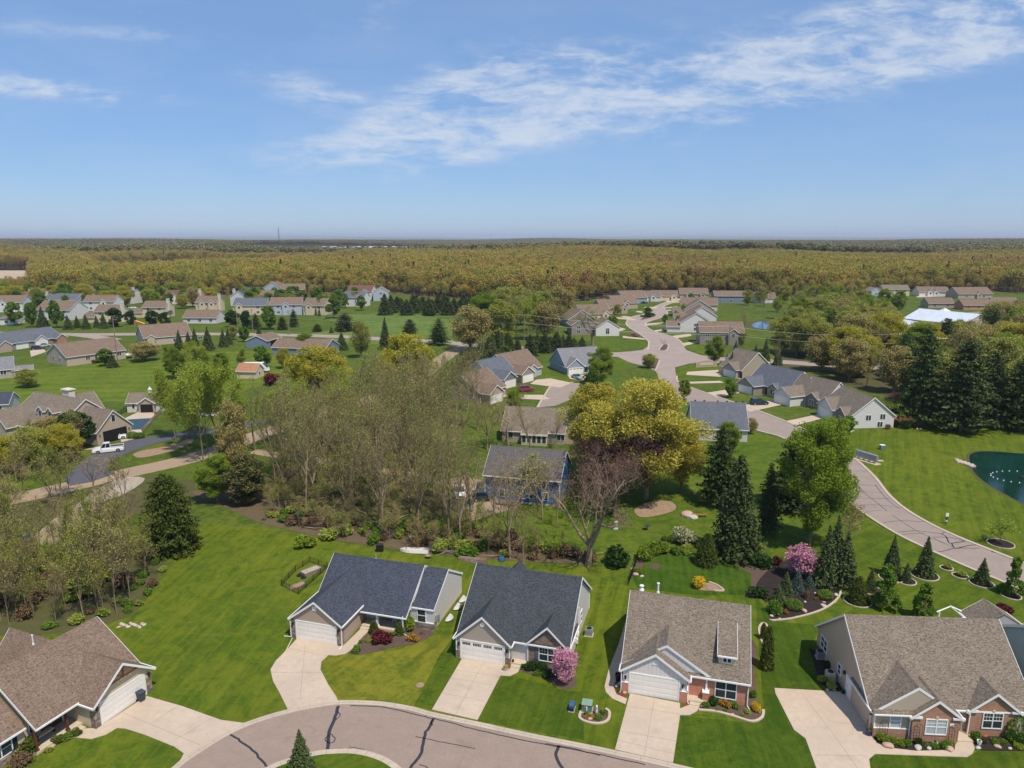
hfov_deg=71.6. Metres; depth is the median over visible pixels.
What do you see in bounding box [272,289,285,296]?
leafy tree
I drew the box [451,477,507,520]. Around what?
parking area
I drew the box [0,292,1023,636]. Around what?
ground
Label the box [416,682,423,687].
manhole cover
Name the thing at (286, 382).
bare tree
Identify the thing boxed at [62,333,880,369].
road
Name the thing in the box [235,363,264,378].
shed
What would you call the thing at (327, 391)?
bare tree
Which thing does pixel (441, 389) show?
bare tree
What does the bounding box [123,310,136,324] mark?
leafy tree
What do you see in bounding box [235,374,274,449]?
bare tree
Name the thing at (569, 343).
fir tree
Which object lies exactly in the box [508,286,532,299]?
leafy tree
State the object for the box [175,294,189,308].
leafy tree
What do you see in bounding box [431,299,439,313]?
fir tree
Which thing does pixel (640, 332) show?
power cable
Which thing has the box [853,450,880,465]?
mailbox cluster
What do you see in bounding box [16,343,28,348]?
garage door
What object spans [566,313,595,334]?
house
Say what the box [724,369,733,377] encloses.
garage door
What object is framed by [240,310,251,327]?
leafy tree
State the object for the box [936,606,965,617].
pergola
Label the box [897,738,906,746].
shrub
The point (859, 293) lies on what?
leafy tree
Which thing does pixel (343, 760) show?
lawn
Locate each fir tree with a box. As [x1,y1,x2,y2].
[376,293,394,315]
[388,295,398,313]
[394,296,402,311]
[399,299,414,315]
[409,293,421,313]
[415,295,424,310]
[420,296,425,306]
[421,298,437,315]
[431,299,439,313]
[434,293,443,310]
[439,296,456,315]
[452,298,460,313]
[457,299,464,308]
[459,293,467,303]
[459,350,463,363]
[462,295,471,315]
[484,337,490,353]
[494,330,500,346]
[504,333,509,345]
[514,338,521,349]
[523,334,538,356]
[537,332,552,353]
[549,331,564,351]
[564,334,576,347]
[711,454,768,569]
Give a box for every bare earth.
[133,439,193,457]
[635,501,675,516]
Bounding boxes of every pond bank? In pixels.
[745,321,774,329]
[966,451,1023,504]
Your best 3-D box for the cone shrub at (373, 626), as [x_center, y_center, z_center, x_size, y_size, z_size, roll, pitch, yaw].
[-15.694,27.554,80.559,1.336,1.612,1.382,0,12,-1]
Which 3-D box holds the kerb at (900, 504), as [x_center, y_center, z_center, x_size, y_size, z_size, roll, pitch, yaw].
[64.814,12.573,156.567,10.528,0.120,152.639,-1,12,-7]
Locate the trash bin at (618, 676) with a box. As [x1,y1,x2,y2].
[615,672,620,680]
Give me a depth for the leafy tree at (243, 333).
304.32 m
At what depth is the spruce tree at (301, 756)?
58.94 m
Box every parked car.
[30,345,44,349]
[39,343,51,345]
[118,434,127,438]
[462,497,473,510]
[470,490,494,501]
[517,385,534,391]
[571,373,582,378]
[749,398,768,404]
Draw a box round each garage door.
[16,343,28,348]
[101,675,144,723]
[296,621,335,644]
[461,640,503,664]
[491,393,501,403]
[505,380,514,388]
[523,374,532,382]
[569,368,582,374]
[630,673,678,700]
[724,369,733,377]
[739,385,750,394]
[775,395,787,405]
[819,408,829,418]
[845,674,850,699]
[850,685,869,725]
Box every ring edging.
[843,595,872,607]
[896,579,916,585]
[910,569,939,581]
[951,572,968,578]
[968,578,994,588]
[986,538,1014,548]
[1000,591,1021,600]
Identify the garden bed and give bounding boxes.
[349,628,433,654]
[522,667,576,689]
[581,709,607,721]
[614,672,625,697]
[636,550,694,568]
[649,563,660,568]
[697,583,721,590]
[699,639,762,719]
[725,561,767,597]
[756,561,839,618]
[810,648,841,690]
[874,737,953,749]
[972,736,1023,750]
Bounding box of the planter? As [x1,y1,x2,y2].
[866,728,871,735]
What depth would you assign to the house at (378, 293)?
501.81 m
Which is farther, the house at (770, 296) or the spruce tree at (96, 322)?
the house at (770, 296)
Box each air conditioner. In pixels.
[584,626,593,637]
[814,649,823,659]
[825,669,836,681]
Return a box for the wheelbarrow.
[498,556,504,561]
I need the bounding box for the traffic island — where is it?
[660,344,667,349]
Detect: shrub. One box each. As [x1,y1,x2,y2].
[0,592,12,608]
[5,750,36,767]
[10,735,39,754]
[13,601,34,621]
[18,580,48,594]
[20,587,49,604]
[27,547,45,560]
[30,558,47,570]
[33,568,50,582]
[40,621,59,629]
[43,747,52,752]
[50,734,64,743]
[61,591,78,602]
[62,571,76,579]
[62,730,76,741]
[66,574,89,589]
[67,612,84,624]
[70,727,82,736]
[72,583,98,597]
[83,607,95,614]
[95,607,110,615]
[98,566,121,579]
[107,570,137,590]
[112,595,121,603]
[120,598,133,606]
[122,605,132,613]
[126,431,138,438]
[127,584,137,590]
[132,432,144,438]
[133,600,144,605]
[134,579,145,585]
[137,568,149,577]
[143,587,151,595]
[144,577,158,587]
[151,557,159,564]
[158,565,167,571]
[263,373,279,384]
[266,510,278,517]
[276,514,289,521]
[279,508,287,513]
[283,514,305,525]
[286,504,299,513]
[293,534,317,547]
[295,508,306,515]
[305,507,319,515]
[305,515,318,523]
[318,527,338,540]
[322,519,334,527]
[338,523,353,535]
[344,517,358,525]
[351,644,360,653]
[358,527,366,533]
[361,521,373,528]
[365,637,371,642]
[367,532,379,544]
[368,620,378,634]
[371,629,393,643]
[372,526,381,533]
[375,518,386,526]
[379,531,387,541]
[393,517,411,531]
[393,527,403,537]
[394,621,405,636]
[404,615,414,630]
[406,633,419,641]
[408,542,421,547]
[415,529,428,537]
[417,534,430,546]
[423,524,432,532]
[424,308,434,315]
[432,542,447,552]
[433,536,451,546]
[436,518,446,530]
[446,527,458,535]
[449,539,464,550]
[452,533,465,541]
[454,521,475,533]
[455,544,479,556]
[458,539,473,545]
[472,528,491,537]
[477,537,487,550]
[490,538,498,547]
[494,527,505,536]
[498,535,513,548]
[499,549,508,556]
[503,528,520,539]
[511,540,524,550]
[522,541,533,550]
[525,660,539,670]
[527,550,538,560]
[528,533,543,541]
[532,545,540,552]
[533,670,541,675]
[536,539,548,548]
[536,661,547,671]
[542,544,551,553]
[542,670,554,677]
[547,548,558,558]
[549,544,566,557]
[563,545,582,557]
[582,549,598,563]
[594,713,601,720]
[600,709,607,714]
[604,543,630,568]
[633,567,642,573]
[637,545,652,560]
[648,541,669,553]
[661,535,667,540]
[668,535,677,542]
[671,546,681,555]
[673,525,698,544]
[681,543,692,548]
[682,548,692,554]
[692,575,705,587]
[700,701,710,708]
[708,695,719,705]
[719,699,731,707]
[730,700,740,709]
[744,708,750,714]
[746,552,773,567]
[748,585,769,597]
[749,690,757,697]
[751,700,760,712]
[766,599,782,615]
[773,555,782,564]
[785,598,803,610]
[802,588,810,599]
[807,642,818,650]
[817,589,833,599]
[817,675,828,681]
[823,660,830,667]
[826,680,836,689]
[876,732,889,741]
[886,403,899,410]
[892,737,900,744]
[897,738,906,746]
[898,420,910,428]
[902,739,912,746]
[914,737,922,744]
[930,742,938,748]
[938,741,947,749]
[943,562,951,568]
[945,739,952,745]
[956,569,966,576]
[970,731,982,740]
[990,737,1000,744]
[996,584,1009,594]
[996,602,1014,614]
[997,738,1008,745]
[1005,715,1023,742]
[1005,732,1018,742]
[1013,740,1023,749]
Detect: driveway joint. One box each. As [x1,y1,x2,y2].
[122,706,211,744]
[270,648,326,695]
[444,665,493,714]
[620,698,676,754]
[800,691,863,766]
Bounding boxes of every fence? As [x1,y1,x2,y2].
[142,407,161,432]
[281,556,327,594]
[628,555,637,583]
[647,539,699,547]
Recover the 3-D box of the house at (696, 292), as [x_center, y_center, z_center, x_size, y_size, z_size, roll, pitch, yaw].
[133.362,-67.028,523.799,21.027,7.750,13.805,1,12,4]
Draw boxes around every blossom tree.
[551,646,579,682]
[784,542,818,574]
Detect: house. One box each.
[0,295,33,311]
[0,316,24,324]
[0,326,66,352]
[0,356,33,378]
[0,387,133,444]
[0,616,155,767]
[6,289,31,296]
[35,300,88,319]
[41,291,83,302]
[45,337,132,365]
[81,302,129,322]
[82,295,123,310]
[125,387,165,412]
[128,287,143,303]
[133,298,174,317]
[136,322,201,344]
[165,290,179,303]
[182,309,225,323]
[184,289,207,305]
[194,294,224,310]
[229,289,245,305]
[232,298,270,314]
[258,290,280,296]
[263,281,283,289]
[270,297,303,314]
[271,337,339,354]
[283,283,305,295]
[286,553,462,649]
[302,298,332,314]
[343,291,369,306]
[347,285,376,299]
[373,286,389,300]
[445,367,507,404]
[452,560,591,669]
[465,355,516,388]
[482,445,571,506]
[493,349,542,382]
[500,406,585,445]
[548,346,599,374]
[560,307,591,325]
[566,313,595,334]
[574,304,611,318]
[593,299,627,313]
[594,317,619,335]
[606,295,637,308]
[613,520,617,529]
[615,290,647,302]
[619,582,750,709]
[643,290,660,301]
[651,290,677,300]
[665,310,709,332]
[671,298,714,313]
[672,304,717,320]
[678,288,708,298]
[680,297,717,310]
[686,400,748,441]
[695,321,744,345]
[711,290,746,302]
[719,348,769,378]
[736,363,805,397]
[752,292,775,302]
[772,373,843,408]
[815,614,1023,742]
[816,385,896,427]
[866,287,879,295]
[878,285,909,295]
[912,286,948,296]
[920,297,954,307]
[945,287,992,298]
[954,299,993,309]
[959,599,1023,675]
[988,297,1016,303]
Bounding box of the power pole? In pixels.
[112,317,117,363]
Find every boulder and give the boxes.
[680,510,692,516]
[686,514,697,519]
[882,741,893,748]
[914,744,921,750]
[945,746,953,751]
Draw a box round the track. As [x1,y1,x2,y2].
[250,449,436,481]
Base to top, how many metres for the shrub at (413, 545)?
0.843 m
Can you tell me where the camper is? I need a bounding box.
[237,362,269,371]
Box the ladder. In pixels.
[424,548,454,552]
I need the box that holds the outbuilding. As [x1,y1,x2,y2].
[0,391,20,408]
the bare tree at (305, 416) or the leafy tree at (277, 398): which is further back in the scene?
the leafy tree at (277, 398)
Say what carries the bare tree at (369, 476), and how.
on the woodland floor at (388, 502)
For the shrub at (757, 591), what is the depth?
88.28 m
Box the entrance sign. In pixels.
[695,360,716,366]
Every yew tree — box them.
[691,533,719,569]
[845,575,869,606]
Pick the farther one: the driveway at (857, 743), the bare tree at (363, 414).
the bare tree at (363, 414)
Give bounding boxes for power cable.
[294,311,523,316]
[529,323,713,334]
[531,315,706,326]
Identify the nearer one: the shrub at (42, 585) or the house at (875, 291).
the shrub at (42, 585)
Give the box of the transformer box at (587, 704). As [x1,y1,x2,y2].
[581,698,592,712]
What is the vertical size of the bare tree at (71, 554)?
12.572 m
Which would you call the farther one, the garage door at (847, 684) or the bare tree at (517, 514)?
the bare tree at (517, 514)
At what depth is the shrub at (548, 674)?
72.37 m
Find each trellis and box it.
[879,720,888,732]
[913,724,922,737]
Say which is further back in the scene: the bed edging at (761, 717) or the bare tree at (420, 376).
the bare tree at (420, 376)
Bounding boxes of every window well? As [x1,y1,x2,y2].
[445,614,452,621]
[453,603,460,610]
[459,595,466,602]
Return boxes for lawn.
[0,350,298,404]
[0,451,92,494]
[0,522,1023,767]
[276,753,390,767]
[280,446,705,561]
[313,312,457,344]
[321,635,452,709]
[414,638,461,709]
[478,676,583,739]
[508,575,635,748]
[534,367,586,382]
[592,340,646,351]
[604,357,630,369]
[632,552,750,594]
[673,598,819,767]
[676,363,719,375]
[680,432,849,545]
[685,344,729,356]
[750,507,1023,623]
[837,409,1023,561]
[869,751,1023,767]
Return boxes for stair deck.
[894,412,917,427]
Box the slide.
[134,320,146,325]
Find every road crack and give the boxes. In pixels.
[230,705,644,767]
[853,485,972,551]
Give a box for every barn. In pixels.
[903,319,916,328]
[904,308,982,325]
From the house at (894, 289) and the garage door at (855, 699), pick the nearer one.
the garage door at (855, 699)
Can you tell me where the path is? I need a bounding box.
[605,622,626,703]
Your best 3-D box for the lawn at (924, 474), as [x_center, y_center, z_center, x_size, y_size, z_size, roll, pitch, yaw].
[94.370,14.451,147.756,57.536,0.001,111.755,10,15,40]
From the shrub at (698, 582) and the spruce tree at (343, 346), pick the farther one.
the spruce tree at (343, 346)
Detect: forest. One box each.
[0,238,1023,253]
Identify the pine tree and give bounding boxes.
[248,313,261,327]
[276,317,288,329]
[288,310,299,325]
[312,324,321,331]
[332,313,354,330]
[401,319,417,333]
[425,318,451,344]
[691,425,739,505]
[755,462,784,533]
[767,432,809,513]
[824,313,839,334]
[885,326,953,424]
[894,331,917,351]
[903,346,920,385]
[924,338,1003,431]
[940,318,956,345]
[978,351,1015,424]
[986,308,1003,329]
[991,358,1023,430]
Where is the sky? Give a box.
[0,0,1023,237]
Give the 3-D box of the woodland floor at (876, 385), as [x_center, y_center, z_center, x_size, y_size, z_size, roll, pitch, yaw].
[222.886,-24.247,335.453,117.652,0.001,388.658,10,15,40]
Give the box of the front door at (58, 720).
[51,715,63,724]
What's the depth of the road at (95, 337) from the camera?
318.98 m
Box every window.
[0,370,6,374]
[0,739,13,759]
[27,723,31,734]
[111,414,115,421]
[417,609,425,621]
[508,432,512,437]
[522,435,525,442]
[537,436,540,443]
[538,647,555,662]
[542,436,545,443]
[542,492,547,500]
[557,434,564,440]
[580,608,582,624]
[714,681,736,700]
[722,658,731,663]
[820,633,827,654]
[837,661,841,676]
[865,415,871,420]
[877,421,882,426]
[880,414,885,419]
[889,716,901,727]
[924,719,947,735]
[981,713,1003,729]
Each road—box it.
[0,345,468,503]
[9,504,98,550]
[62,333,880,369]
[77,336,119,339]
[181,705,665,767]
[539,383,579,406]
[610,346,719,383]
[627,301,688,355]
[650,368,1023,581]
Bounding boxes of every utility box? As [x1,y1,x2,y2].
[568,700,575,712]
[879,444,885,449]
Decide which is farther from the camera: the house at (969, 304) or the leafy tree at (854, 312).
the house at (969, 304)
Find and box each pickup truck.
[92,441,123,453]
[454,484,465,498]
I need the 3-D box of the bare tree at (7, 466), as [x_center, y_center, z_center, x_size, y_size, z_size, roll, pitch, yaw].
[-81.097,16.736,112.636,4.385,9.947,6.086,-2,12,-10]
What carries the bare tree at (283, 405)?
on the woodland floor at (388, 502)
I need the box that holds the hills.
[0,235,1023,239]
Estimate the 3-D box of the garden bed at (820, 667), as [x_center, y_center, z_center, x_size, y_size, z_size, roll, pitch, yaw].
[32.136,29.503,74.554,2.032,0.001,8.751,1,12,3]
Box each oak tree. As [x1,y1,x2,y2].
[555,381,629,473]
[582,377,715,499]
[665,418,709,492]
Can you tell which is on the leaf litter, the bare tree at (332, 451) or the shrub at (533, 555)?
the shrub at (533, 555)
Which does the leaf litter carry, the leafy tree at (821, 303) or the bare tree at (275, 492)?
the bare tree at (275, 492)
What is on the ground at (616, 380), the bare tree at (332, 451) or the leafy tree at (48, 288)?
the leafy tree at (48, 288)
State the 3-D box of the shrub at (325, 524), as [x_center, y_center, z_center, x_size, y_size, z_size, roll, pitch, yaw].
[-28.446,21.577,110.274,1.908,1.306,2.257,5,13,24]
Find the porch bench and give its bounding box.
[36,723,55,740]
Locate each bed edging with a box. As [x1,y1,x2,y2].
[578,708,610,724]
[698,708,764,722]
[709,581,723,591]
[758,622,767,641]
[771,588,841,620]
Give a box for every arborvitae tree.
[758,624,775,671]
[759,622,766,638]
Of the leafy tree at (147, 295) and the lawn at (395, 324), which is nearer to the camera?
the lawn at (395, 324)
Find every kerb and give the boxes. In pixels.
[172,700,691,767]
[266,749,400,767]
[537,382,573,406]
[625,301,673,349]
[644,303,684,345]
[676,376,1023,563]
[756,430,1018,588]
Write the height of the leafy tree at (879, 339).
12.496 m
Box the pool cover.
[127,418,150,429]
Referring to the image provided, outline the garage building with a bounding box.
[245,332,281,348]
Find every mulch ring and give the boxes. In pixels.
[844,596,870,606]
[897,580,915,584]
[911,570,938,579]
[953,573,967,577]
[970,579,993,587]
[987,539,1013,547]
[1001,592,1020,598]
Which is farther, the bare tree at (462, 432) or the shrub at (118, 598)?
the bare tree at (462, 432)
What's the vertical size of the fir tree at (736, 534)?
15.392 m
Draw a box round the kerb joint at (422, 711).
[175,700,680,767]
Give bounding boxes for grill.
[376,543,383,551]
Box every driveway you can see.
[30,349,45,356]
[46,696,241,759]
[64,419,267,485]
[270,629,367,708]
[432,658,519,719]
[520,395,549,399]
[530,378,569,387]
[615,693,699,762]
[623,336,645,339]
[673,334,691,337]
[679,381,722,383]
[683,341,697,345]
[686,370,722,376]
[708,390,738,397]
[746,400,782,411]
[775,688,974,767]
[788,414,823,424]
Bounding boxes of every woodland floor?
[0,243,1023,307]
[0,475,214,544]
[0,535,163,634]
[259,467,475,529]
[286,418,458,476]
[771,345,1014,408]
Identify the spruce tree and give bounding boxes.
[35,306,50,327]
[62,315,75,329]
[73,316,80,327]
[81,314,91,329]
[92,315,99,327]
[98,313,108,328]
[105,354,120,368]
[174,329,183,352]
[183,332,193,355]
[191,328,199,347]
[201,326,216,350]
[218,329,228,347]
[225,328,232,344]
[287,729,316,767]
[337,332,348,350]
[378,317,390,350]
[436,273,448,294]
[478,341,488,359]
[487,334,496,357]
[496,332,505,352]
[508,336,515,350]
[534,331,540,352]
[561,334,565,346]
[578,336,587,346]
[761,337,770,361]
[769,585,785,606]
[773,348,782,365]
[780,572,793,596]
[791,568,804,594]
[802,573,814,590]
[811,525,839,591]
[832,515,844,562]
[832,531,857,592]
[865,567,877,592]
[879,536,902,580]
[899,563,912,583]
[911,536,936,579]
[972,558,992,586]
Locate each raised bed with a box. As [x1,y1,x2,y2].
[287,581,306,590]
[300,564,321,576]
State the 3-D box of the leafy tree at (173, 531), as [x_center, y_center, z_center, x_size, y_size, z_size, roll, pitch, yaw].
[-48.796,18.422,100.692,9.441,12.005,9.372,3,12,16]
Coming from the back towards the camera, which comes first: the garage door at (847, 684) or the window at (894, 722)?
the garage door at (847, 684)
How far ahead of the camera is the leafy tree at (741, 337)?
295.09 m
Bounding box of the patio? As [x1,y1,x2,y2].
[125,412,153,431]
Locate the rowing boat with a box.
[400,547,429,553]
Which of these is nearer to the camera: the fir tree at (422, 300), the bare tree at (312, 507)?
the bare tree at (312, 507)
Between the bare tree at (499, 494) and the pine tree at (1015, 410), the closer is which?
the bare tree at (499, 494)
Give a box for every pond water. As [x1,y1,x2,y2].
[752,321,770,328]
[969,451,1023,502]
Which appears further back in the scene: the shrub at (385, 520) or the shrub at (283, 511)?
the shrub at (283, 511)
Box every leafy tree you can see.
[0,279,12,286]
[0,285,23,294]
[0,434,26,474]
[3,301,22,324]
[6,425,50,467]
[10,288,21,294]
[12,368,40,387]
[22,283,34,290]
[23,302,37,325]
[26,287,45,306]
[29,415,58,447]
[32,292,46,305]
[39,421,84,460]
[43,285,57,292]
[45,300,64,326]
[48,411,95,447]
[52,288,64,293]
[57,282,70,289]
[60,295,68,299]
[71,284,96,294]
[96,282,111,289]
[96,348,114,364]
[98,290,108,294]
[101,290,126,299]
[105,307,123,326]
[113,286,133,303]
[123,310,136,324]
[128,341,161,360]
[133,473,204,563]
[138,285,150,301]
[139,287,154,300]
[143,367,176,439]
[144,291,151,299]
[145,309,158,323]
[149,292,160,300]
[155,286,166,300]
[157,311,170,323]
[161,345,184,378]
[162,392,201,452]
[163,292,173,301]
[165,361,235,461]
[173,370,224,451]
[174,360,226,434]
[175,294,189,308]
[176,289,186,297]
[180,340,200,362]
[180,345,205,363]
[183,286,199,306]
[184,358,205,434]
[189,453,233,502]
[199,349,210,364]
[202,287,219,295]
[202,364,247,446]
[209,352,230,371]
[212,396,250,465]
[218,451,266,503]
[224,310,239,325]
[228,325,237,337]
[235,346,248,363]
[238,326,249,340]
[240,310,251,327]
[243,289,254,297]
[251,287,258,294]
[253,345,271,363]
[260,305,276,326]
[260,389,295,417]
[263,292,272,299]
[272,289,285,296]
[276,348,290,365]
[279,343,354,398]
[285,286,300,296]
[289,377,320,447]
[295,332,312,339]
[298,290,308,300]
[308,284,320,296]
[311,287,323,297]
[316,295,325,301]
[319,378,358,427]
[320,362,353,421]
[324,294,342,315]
[333,289,342,300]
[339,293,347,305]
[348,320,371,357]
[356,295,366,308]
[375,332,439,386]
[448,304,492,346]
[468,295,488,318]
[477,291,495,328]
[484,298,522,337]
[492,286,511,306]
[497,345,511,353]
[499,287,519,299]
[506,389,524,405]
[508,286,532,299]
[509,295,529,324]
[515,296,544,331]
[521,291,545,329]
[528,301,561,334]
[535,290,557,317]
[545,527,563,550]
[547,286,577,321]
[547,427,676,515]
[580,374,603,395]
[586,346,614,380]
[587,358,607,386]
[610,316,618,324]
[614,304,622,314]
[640,307,655,315]
[642,353,658,366]
[662,314,667,321]
[678,379,691,397]
[703,335,725,361]
[716,421,742,446]
[725,378,737,395]
[738,330,747,343]
[741,289,754,303]
[748,417,758,431]
[754,286,767,300]
[760,290,770,300]
[766,315,795,352]
[772,284,784,296]
[772,294,784,311]
[778,419,860,545]
[779,283,791,302]
[781,317,815,356]
[786,305,804,317]
[789,296,796,306]
[789,301,803,310]
[793,290,806,299]
[794,316,835,353]
[795,298,809,309]
[796,311,822,321]
[803,285,818,296]
[804,333,834,370]
[811,297,837,311]
[812,294,835,308]
[812,319,835,337]
[813,310,824,317]
[814,416,855,492]
[817,286,828,294]
[819,326,879,373]
[823,307,837,316]
[829,336,871,380]
[830,286,846,296]
[832,298,846,308]
[834,304,858,315]
[835,310,850,323]
[835,313,874,335]
[836,293,850,298]
[837,415,858,433]
[838,298,851,306]
[839,310,866,326]
[841,323,863,346]
[843,284,857,292]
[848,301,868,311]
[850,298,869,307]
[853,339,881,377]
[854,289,870,296]
[855,296,869,307]
[859,313,877,318]
[863,310,875,314]
[864,298,874,306]
[865,307,879,313]
[866,334,887,366]
[867,311,909,350]
[867,563,903,608]
[873,302,889,309]
[875,345,917,392]
[876,298,891,304]
[876,307,902,341]
[877,288,893,303]
[877,305,900,313]
[882,391,902,403]
[884,333,910,349]
[890,290,907,312]
[894,322,937,352]
[905,320,950,347]
[911,582,937,616]
[921,353,957,378]
[930,345,958,356]
[942,323,984,346]
[943,326,982,356]
[949,320,965,337]
[952,319,992,339]
[977,335,1023,364]
[977,353,1013,379]
[978,300,1010,324]
[980,328,1003,343]
[983,515,1020,543]
[990,331,1023,354]
[991,322,1023,336]
[992,301,1019,320]
[992,321,1003,331]
[1000,556,1023,595]
[1002,351,1023,399]
[1005,309,1023,322]
[1005,333,1023,357]
[1005,352,1023,362]
[1008,305,1023,318]
[1009,311,1023,333]
[1013,299,1023,304]
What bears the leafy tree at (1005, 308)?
on the woodland floor at (876, 385)
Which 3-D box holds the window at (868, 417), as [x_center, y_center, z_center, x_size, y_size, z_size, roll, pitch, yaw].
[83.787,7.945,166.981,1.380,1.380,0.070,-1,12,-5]
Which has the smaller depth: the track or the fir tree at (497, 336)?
the track
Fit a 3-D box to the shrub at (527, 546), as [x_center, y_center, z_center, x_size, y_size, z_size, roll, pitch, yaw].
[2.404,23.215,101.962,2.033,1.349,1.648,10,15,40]
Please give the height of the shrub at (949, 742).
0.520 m
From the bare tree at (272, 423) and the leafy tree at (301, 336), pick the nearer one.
the bare tree at (272, 423)
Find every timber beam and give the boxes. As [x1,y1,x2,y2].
[458,557,483,560]
[458,558,483,562]
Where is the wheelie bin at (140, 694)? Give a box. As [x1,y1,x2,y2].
[135,688,145,701]
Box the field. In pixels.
[0,270,25,278]
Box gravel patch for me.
[74,477,144,509]
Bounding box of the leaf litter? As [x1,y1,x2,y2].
[190,487,585,563]
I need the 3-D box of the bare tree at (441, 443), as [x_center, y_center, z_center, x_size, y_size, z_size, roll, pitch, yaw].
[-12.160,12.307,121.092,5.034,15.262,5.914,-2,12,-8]
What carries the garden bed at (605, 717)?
on the lawn at (606, 622)
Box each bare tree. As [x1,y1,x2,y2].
[0,459,17,520]
[0,479,28,527]
[0,489,19,555]
[0,502,29,547]
[0,505,18,573]
[0,513,39,583]
[0,524,15,573]
[0,529,18,619]
[0,537,9,571]
[0,552,25,625]
[0,562,16,593]
[0,571,24,608]
[1,475,29,528]
[2,547,15,594]
[3,456,32,493]
[5,425,37,473]
[5,436,34,482]
[5,517,39,602]
[6,516,40,580]
[9,535,44,589]
[16,571,40,617]
[22,455,77,508]
[22,541,45,580]
[23,417,33,439]
[24,567,46,601]
[25,490,52,547]
[32,441,70,499]
[33,532,73,606]
[36,489,79,539]
[37,452,63,490]
[39,518,60,550]
[41,541,53,568]
[42,499,85,546]
[43,555,64,625]
[43,565,69,607]
[47,548,71,579]
[50,451,80,493]
[50,496,72,552]
[52,533,73,570]
[54,517,106,620]
[55,595,64,618]
[62,406,87,430]
[62,520,97,599]
[63,500,116,608]
[65,442,112,496]
[65,486,89,547]
[72,496,94,549]
[73,483,107,553]
[73,518,93,578]
[76,567,98,602]
[77,484,115,568]
[82,561,108,607]
[90,484,113,526]
[90,507,129,561]
[93,519,131,612]
[95,453,131,512]
[96,542,114,580]
[97,522,125,560]
[103,490,125,528]
[104,494,129,544]
[112,487,143,516]
[112,517,139,590]
[113,516,137,597]
[124,514,138,557]
[127,534,158,577]
[132,509,154,567]
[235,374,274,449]
[245,391,282,479]
[251,425,288,499]
[258,377,297,472]
[258,483,272,505]
[259,379,295,451]
[263,373,311,476]
[265,473,290,506]
[267,483,280,510]
[270,384,347,491]
[270,386,348,482]
[272,377,311,449]
[272,434,281,457]
[274,413,329,505]
[274,447,290,482]
[275,444,299,476]
[276,367,312,418]
[278,398,324,515]
[278,447,299,482]
[280,463,304,494]
[281,486,291,507]
[283,406,309,476]
[288,493,307,526]
[291,470,309,498]
[291,477,304,501]
[293,448,322,497]
[294,383,343,461]
[294,385,350,497]
[300,480,311,498]
[302,498,327,527]
[303,365,344,455]
[304,382,335,472]
[307,470,327,501]
[307,485,320,500]
[308,367,345,415]
[311,476,330,504]
[312,393,358,470]
[312,505,335,528]
[313,442,326,471]
[315,377,346,427]
[315,495,323,506]
[316,374,348,432]
[316,408,371,510]
[316,461,346,501]
[318,439,360,520]
[319,451,357,495]
[321,384,354,484]
[325,430,339,461]
[329,424,372,505]
[330,409,370,496]
[330,511,340,526]
[337,510,348,539]
[338,486,359,510]
[340,376,390,446]
[340,500,352,517]
[343,346,380,429]
[343,362,398,460]
[343,372,407,456]
[343,382,376,472]
[343,411,406,531]
[344,403,387,475]
[345,467,367,495]
[346,351,382,439]
[348,396,398,494]
[354,394,412,516]
[355,474,366,507]
[356,452,380,500]
[356,459,386,512]
[358,351,412,418]
[360,492,372,512]
[361,364,395,444]
[361,496,370,512]
[362,520,369,534]
[365,353,392,430]
[369,352,414,422]
[369,378,422,456]
[369,502,389,516]
[371,382,420,482]
[372,493,379,511]
[377,508,400,540]
[381,452,399,476]
[382,399,423,487]
[383,363,421,448]
[384,351,439,440]
[384,449,406,498]
[386,353,436,395]
[386,484,402,515]
[389,403,436,495]
[389,471,428,510]
[389,499,401,535]
[393,355,445,422]
[394,384,423,458]
[394,440,421,485]
[395,420,432,508]
[398,367,466,459]
[398,477,414,502]
[399,384,438,450]
[400,364,441,473]
[400,469,410,490]
[403,421,456,532]
[404,520,422,532]
[406,353,455,413]
[406,513,425,542]
[410,351,450,429]
[410,530,424,547]
[411,405,448,506]
[412,404,443,488]
[412,482,425,518]
[413,385,461,469]
[417,465,445,503]
[420,429,456,517]
[421,520,439,543]
[422,365,455,442]
[422,494,439,511]
[422,510,433,521]
[425,365,462,454]
[425,474,460,496]
[426,423,474,538]
[427,496,439,520]
[427,498,437,519]
[429,444,463,521]
[430,488,454,502]
[431,345,457,402]
[431,417,449,497]
[435,355,465,411]
[436,356,464,393]
[436,448,496,538]
[439,382,476,461]
[439,511,455,536]
[440,496,454,509]
[441,524,452,539]
[444,408,480,512]
[445,429,483,534]
[449,349,490,411]
[449,363,473,424]
[449,534,457,545]
[453,507,478,536]
[457,368,498,430]
[460,522,470,539]
[462,493,476,520]
[464,395,508,449]
[465,336,495,370]
[465,501,479,526]
[471,498,492,528]
[476,447,521,526]
[477,445,552,557]
[477,518,501,553]
[480,392,523,445]
[487,515,504,540]
[487,531,507,550]
[489,479,506,515]
[492,510,498,528]
[493,457,529,520]
[503,478,541,561]
[506,299,524,338]
[509,449,549,504]
[510,399,551,447]
[515,519,520,532]
[516,306,526,335]
[521,457,565,519]
[522,531,541,551]
[530,526,542,549]
[535,444,643,566]
[547,475,572,527]
[553,299,569,333]
[554,402,569,449]
[571,305,606,344]
[737,306,748,327]
[772,339,782,365]
[841,497,868,541]
[857,345,881,385]
[873,320,890,341]
[948,332,984,351]
[995,304,1008,320]
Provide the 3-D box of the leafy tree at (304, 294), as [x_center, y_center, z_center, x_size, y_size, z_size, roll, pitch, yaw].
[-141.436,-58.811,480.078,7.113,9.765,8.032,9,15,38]

